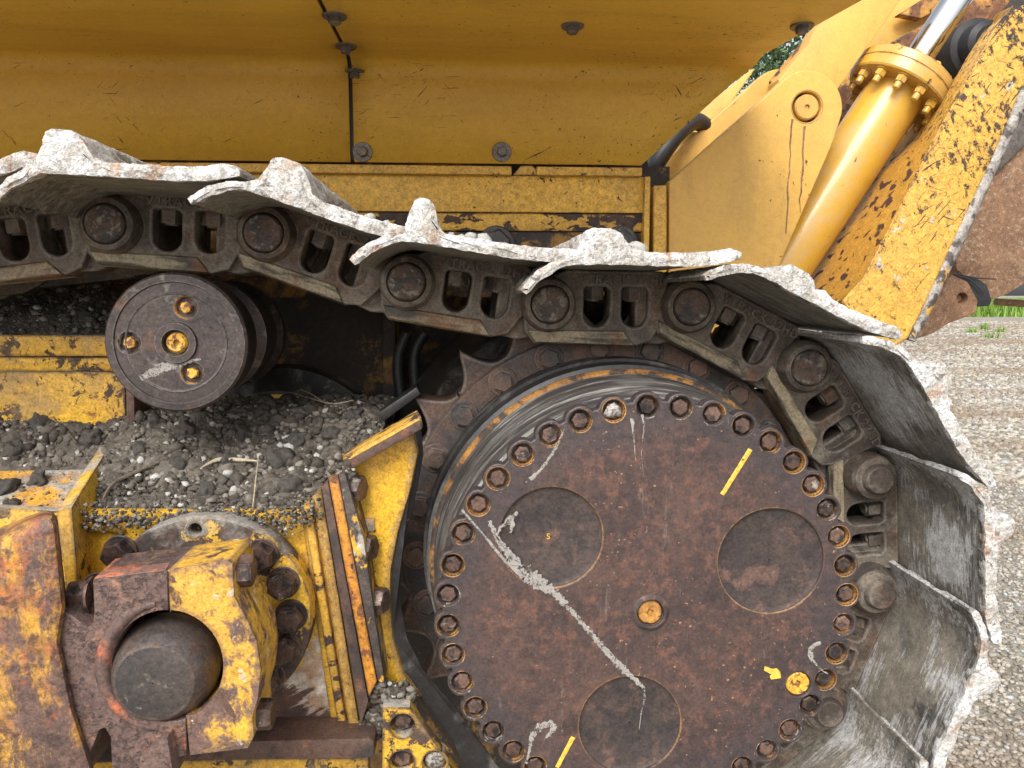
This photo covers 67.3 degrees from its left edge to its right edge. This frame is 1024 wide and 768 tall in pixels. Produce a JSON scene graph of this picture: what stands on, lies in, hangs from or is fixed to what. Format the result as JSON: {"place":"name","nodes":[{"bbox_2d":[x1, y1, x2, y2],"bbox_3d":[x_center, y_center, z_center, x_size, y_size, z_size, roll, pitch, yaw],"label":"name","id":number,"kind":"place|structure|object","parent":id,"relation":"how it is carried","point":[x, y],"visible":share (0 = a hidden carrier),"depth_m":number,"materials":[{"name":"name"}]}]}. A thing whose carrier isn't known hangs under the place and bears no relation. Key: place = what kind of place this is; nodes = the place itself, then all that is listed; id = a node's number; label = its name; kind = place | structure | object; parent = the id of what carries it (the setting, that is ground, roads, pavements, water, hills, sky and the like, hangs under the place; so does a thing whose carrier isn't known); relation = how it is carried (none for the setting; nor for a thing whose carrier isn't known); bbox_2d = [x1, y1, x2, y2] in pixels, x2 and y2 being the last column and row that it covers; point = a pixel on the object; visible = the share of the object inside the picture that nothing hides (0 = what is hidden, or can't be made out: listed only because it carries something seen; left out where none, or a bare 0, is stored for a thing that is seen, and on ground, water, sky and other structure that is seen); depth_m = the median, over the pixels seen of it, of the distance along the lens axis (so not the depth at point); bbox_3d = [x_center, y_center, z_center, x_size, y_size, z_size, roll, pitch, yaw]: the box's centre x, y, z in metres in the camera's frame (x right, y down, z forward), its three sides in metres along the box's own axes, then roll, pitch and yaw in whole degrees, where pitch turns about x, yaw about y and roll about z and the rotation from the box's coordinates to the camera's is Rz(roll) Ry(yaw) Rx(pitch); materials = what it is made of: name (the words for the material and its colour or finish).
{"place":"outdoors","nodes":[
{"label":"outdoors","id":0,"kind":"place"},
{"bbox_2d":[723,34,1023,295],"label":"sky","id":1,"kind":"structure","parent":0,"point":[1019,291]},
{"bbox_2d":[754,296,1023,767],"bbox_3d":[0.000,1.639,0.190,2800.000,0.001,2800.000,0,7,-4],"label":"ground","id":2,"kind":"structure","parent":0,"point":[1016,700],"depth_m":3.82,"materials":[{"name":"beige gravel"}]},
{"bbox_2d":[0,0,1023,767],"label":"bulldozer","id":3,"kind":"object","parent":2,"relation":"on","point":[604,504],"visible":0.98,"depth_m":1.26,"materials":[{"name":"paint"}]},
{"bbox_2d":[0,478,20,495],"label":"soil clod","id":4,"kind":"object","parent":3,"relation":"on","point":[10,485],"visible":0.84,"depth_m":1.23,"materials":[{"name":"grey soil"}]},
{"bbox_2d":[26,467,47,486],"bbox_3d":[-0.776,0.156,1.259,0.032,0.042,0.036,2,-26,-30],"label":"soil clod","id":5,"kind":"object","parent":3,"relation":"on","point":[38,478],"visible":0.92,"depth_m":1.25,"materials":[{"name":"grey soil"}]},
{"bbox_2d":[0,281,135,334],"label":"soil bank","id":6,"kind":"structure","parent":3,"relation":"on","point":[53,315],"depth_m":1.43,"materials":[{"name":"black soil"}]},
{"bbox_2d":[0,280,131,336],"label":"soil grit","id":7,"kind":"object","parent":6,"relation":"on","point":[89,320],"visible":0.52,"depth_m":1.43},
{"bbox_2d":[132,440,149,455],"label":"soil clod","id":8,"kind":"object","parent":3,"relation":"on","point":[138,446],"visible":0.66,"depth_m":1.28,"materials":[{"name":"grey soil"}]},
{"bbox_2d":[0,394,393,509],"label":"soil heap","id":9,"kind":"object","parent":3,"relation":"on","point":[271,479],"visible":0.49,"depth_m":1.31,"materials":[{"name":"grey soil"}]},
{"bbox_2d":[2,498,20,504],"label":"soil clod","id":10,"kind":"object","parent":9,"relation":"on","point":[13,501],"visible":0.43,"depth_m":1.19,"materials":[{"name":"grey soil"}]},
{"bbox_2d":[0,439,24,459],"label":"soil clod","id":11,"kind":"object","parent":9,"relation":"on","point":[12,449],"visible":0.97,"depth_m":1.30,"materials":[{"name":"grey soil"}]},
{"bbox_2d":[28,412,52,431],"bbox_3d":[-0.835,0.072,1.368,0.038,0.048,0.046,4,8,31],"label":"soil clod","id":12,"kind":"object","parent":9,"relation":"on","point":[36,420],"visible":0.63,"depth_m":1.35,"materials":[{"name":"grey soil"}]},
{"bbox_2d":[79,428,102,448],"bbox_3d":[-0.730,0.098,1.338,0.041,0.043,0.035,2,7,19],"label":"soil clod","id":13,"kind":"object","parent":9,"relation":"on","point":[88,438],"visible":0.94,"depth_m":1.33,"materials":[{"name":"grey soil"}]},
{"bbox_2d":[101,461,158,502],"bbox_3d":[-0.610,0.153,1.216,0.026,0.048,0.099,4,8,33],"label":"root","id":14,"kind":"object","parent":9,"relation":"on","point":[121,478],"visible":1,"depth_m":1.22,"materials":[{"name":"beige wood"}]},
{"bbox_2d":[143,411,166,427],"bbox_3d":[-0.628,0.069,1.353,0.037,0.040,0.037,-20,32,14],"label":"soil clod","id":15,"kind":"object","parent":9,"relation":"on","point":[154,420],"visible":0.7,"depth_m":1.34,"materials":[{"name":"grey soil"}]},
{"bbox_2d":[169,456,187,469],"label":"soil clod","id":16,"kind":"object","parent":9,"relation":"on","point":[178,462],"visible":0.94,"depth_m":1.25,"materials":[{"name":"grey soil"}]},
{"bbox_2d":[175,419,194,436],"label":"soil clod","id":17,"kind":"object","parent":9,"relation":"on","point":[185,428],"visible":0.79,"depth_m":1.32,"materials":[{"name":"grey soil"}]},
{"bbox_2d":[0,390,390,498],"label":"soil lumps","id":18,"kind":"object","parent":9,"relation":"on","point":[49,432],"visible":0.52,"depth_m":1.33,"materials":[{"name":"grey soil"}]},
{"bbox_2d":[0,394,393,509],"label":"soil crumbs","id":19,"kind":"object","parent":9,"relation":"on","point":[173,417],"visible":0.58,"depth_m":1.31,"materials":[{"name":"grey gravel"}]},
{"bbox_2d":[194,479,215,498],"bbox_3d":[-0.483,0.172,1.212,0.035,0.044,0.038,-2,7,-19],"label":"soil clod","id":20,"kind":"object","parent":9,"relation":"on","point":[206,488],"visible":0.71,"depth_m":1.20,"materials":[{"name":"grey soil"}]},
{"bbox_2d":[215,452,237,464],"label":"soil clod","id":21,"kind":"object","parent":9,"relation":"on","point":[226,456],"visible":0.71,"depth_m":1.27,"materials":[{"name":"grey soil"}]},
{"bbox_2d":[223,470,233,476],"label":"white pebble","id":22,"kind":"object","parent":9,"relation":"on","point":[227,473],"visible":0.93,"depth_m":1.25,"materials":[{"name":"stone"}]},
{"bbox_2d":[201,457,257,467],"bbox_3d":[-0.465,0.128,1.268,0.090,0.014,0.020,-1,7,-11],"label":"root","id":23,"kind":"object","parent":9,"relation":"on","point":[233,460],"visible":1,"depth_m":1.27,"materials":[{"name":"plant"}]},
{"bbox_2d":[229,486,237,491],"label":"white pebble","id":24,"kind":"object","parent":9,"relation":"on","point":[233,488],"visible":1,"depth_m":1.21,"materials":[{"name":"stone"}]},
{"bbox_2d":[234,423,252,441],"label":"soil clod","id":25,"kind":"object","parent":9,"relation":"on","point":[242,432],"visible":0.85,"depth_m":1.34,"materials":[{"name":"grey soil"}]},
{"bbox_2d":[252,456,258,506],"bbox_3d":[-0.408,0.154,1.228,0.003,0.055,0.124,-2,7,-13],"label":"root","id":26,"kind":"object","parent":9,"relation":"on","point":[255,482],"visible":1,"depth_m":1.21,"materials":[{"name":"plant"}]},
{"bbox_2d":[264,447,294,468],"bbox_3d":[-0.386,0.130,1.275,0.052,0.052,0.056,-31,-18,23],"label":"soil clod","id":27,"kind":"object","parent":9,"relation":"on","point":[277,458],"visible":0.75,"depth_m":1.26,"materials":[{"name":"grey soil"}]},
{"bbox_2d":[276,476,304,492],"bbox_3d":[-0.350,0.164,1.222,0.046,0.035,0.038,9,1,-5],"label":"soil clod","id":28,"kind":"object","parent":9,"relation":"on","point":[293,484],"visible":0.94,"depth_m":1.21,"materials":[{"name":"grey soil"}]},
{"bbox_2d":[285,431,307,446],"bbox_3d":[-0.377,0.101,1.344,0.041,0.038,0.038,2,7,16],"label":"soil clod","id":29,"kind":"object","parent":9,"relation":"on","point":[296,438],"visible":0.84,"depth_m":1.33,"materials":[{"name":"grey soil"}]},
{"bbox_2d":[294,394,314,403],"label":"soil clod","id":30,"kind":"object","parent":9,"relation":"on","point":[301,400],"visible":0.43,"depth_m":1.52,"materials":[{"name":"grey soil"}]},
{"bbox_2d":[295,393,352,403],"bbox_3d":[-0.376,0.026,1.476,0.029,0.015,0.250,-5,9,-39],"label":"straw","id":31,"kind":"object","parent":9,"relation":"on","point":[322,401],"visible":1,"depth_m":1.42,"materials":[{"name":"beige plant"}]},
{"bbox_2d":[321,426,340,439],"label":"soil clod","id":32,"kind":"object","parent":9,"relation":"on","point":[330,432],"visible":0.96,"depth_m":1.34,"materials":[{"name":"grey soil"}]},
{"bbox_2d":[344,408,363,420],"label":"soil clod","id":33,"kind":"object","parent":9,"relation":"on","point":[349,414],"visible":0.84,"depth_m":1.36,"materials":[{"name":"grey soil"}]},
{"bbox_2d":[79,492,323,536],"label":"packed mud","id":34,"kind":"structure","parent":3,"relation":"on","point":[139,521],"depth_m":1.13,"materials":[{"name":"soil"}]},
{"bbox_2d":[327,451,360,482],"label":"packed mud","id":35,"kind":"structure","parent":3,"relation":"on","point":[335,461],"depth_m":1.13,"materials":[{"name":"soil"}]},
{"bbox_2d":[364,213,375,218],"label":"stone","id":36,"kind":"object","parent":3,"relation":"on","point":[371,215],"visible":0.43,"depth_m":1.10,"materials":[{"name":"white stone"}]},
{"bbox_2d":[358,677,417,739],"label":"packed mud","id":37,"kind":"structure","parent":3,"relation":"on","point":[381,692],"depth_m":1.18,"materials":[{"name":"grey gravel"}]},
{"bbox_2d":[464,232,476,238],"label":"stone","id":38,"kind":"object","parent":3,"relation":"on","point":[470,235],"visible":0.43,"depth_m":1.10,"materials":[{"name":"white stone"}]},
{"bbox_2d":[477,233,492,241],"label":"stone","id":39,"kind":"object","parent":3,"relation":"on","point":[486,236],"visible":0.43,"depth_m":1.10,"materials":[{"name":"white stone"}]},
{"bbox_2d":[629,241,646,251],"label":"stone","id":40,"kind":"object","parent":3,"relation":"on","point":[638,245],"visible":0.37,"depth_m":1.12,"materials":[{"name":"white stone"}]},
{"bbox_2d":[725,29,817,331],"bbox_3d":[7.261,-5.638,20.689,7.140,9.984,6.532,0,7,-4],"label":"tree","id":41,"kind":"object","parent":2,"relation":"on","point":[776,60],"visible":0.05,"depth_m":19.94,"materials":[{"name":"green plant"}]},
{"bbox_2d":[964,326,979,332],"bbox_3d":[20.142,-2.418,33.697,0.672,0.359,0.659,5,8,37],"label":"weed","id":42,"kind":"object","parent":2,"relation":"on","point":[971,330],"visible":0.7,"depth_m":33.61,"materials":[{"name":"green plant"}]},
{"bbox_2d":[979,322,989,329],"bbox_3d":[22.322,-2.791,36.311,0.683,0.497,0.553,0,7,-4],"label":"weed","id":43,"kind":"object","parent":2,"relation":"on","point":[982,327],"visible":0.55,"depth_m":36.27,"materials":[{"name":"green plant"}]},
{"bbox_2d":[983,331,1000,337],"bbox_3d":[18.234,-1.906,29.267,0.690,0.358,0.659,4,7,28],"label":"weed","id":44,"kind":"object","parent":2,"relation":"on","point":[990,336],"visible":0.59,"depth_m":29.30,"materials":[{"name":"green plant"}]},
{"bbox_2d":[995,326,1008,332],"bbox_3d":[21.367,-2.408,33.607,0.757,0.359,0.587,2,7,14],"label":"weed","id":45,"kind":"object","parent":2,"relation":"on","point":[1001,330],"visible":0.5,"depth_m":33.57,"materials":[{"name":"green plant"}]},
{"bbox_2d":[967,297,1023,316],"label":"grass","id":46,"kind":"structure","parent":0,"point":[991,310],"depth_m":58.82,"materials":[{"name":"green plant"}]}
]}

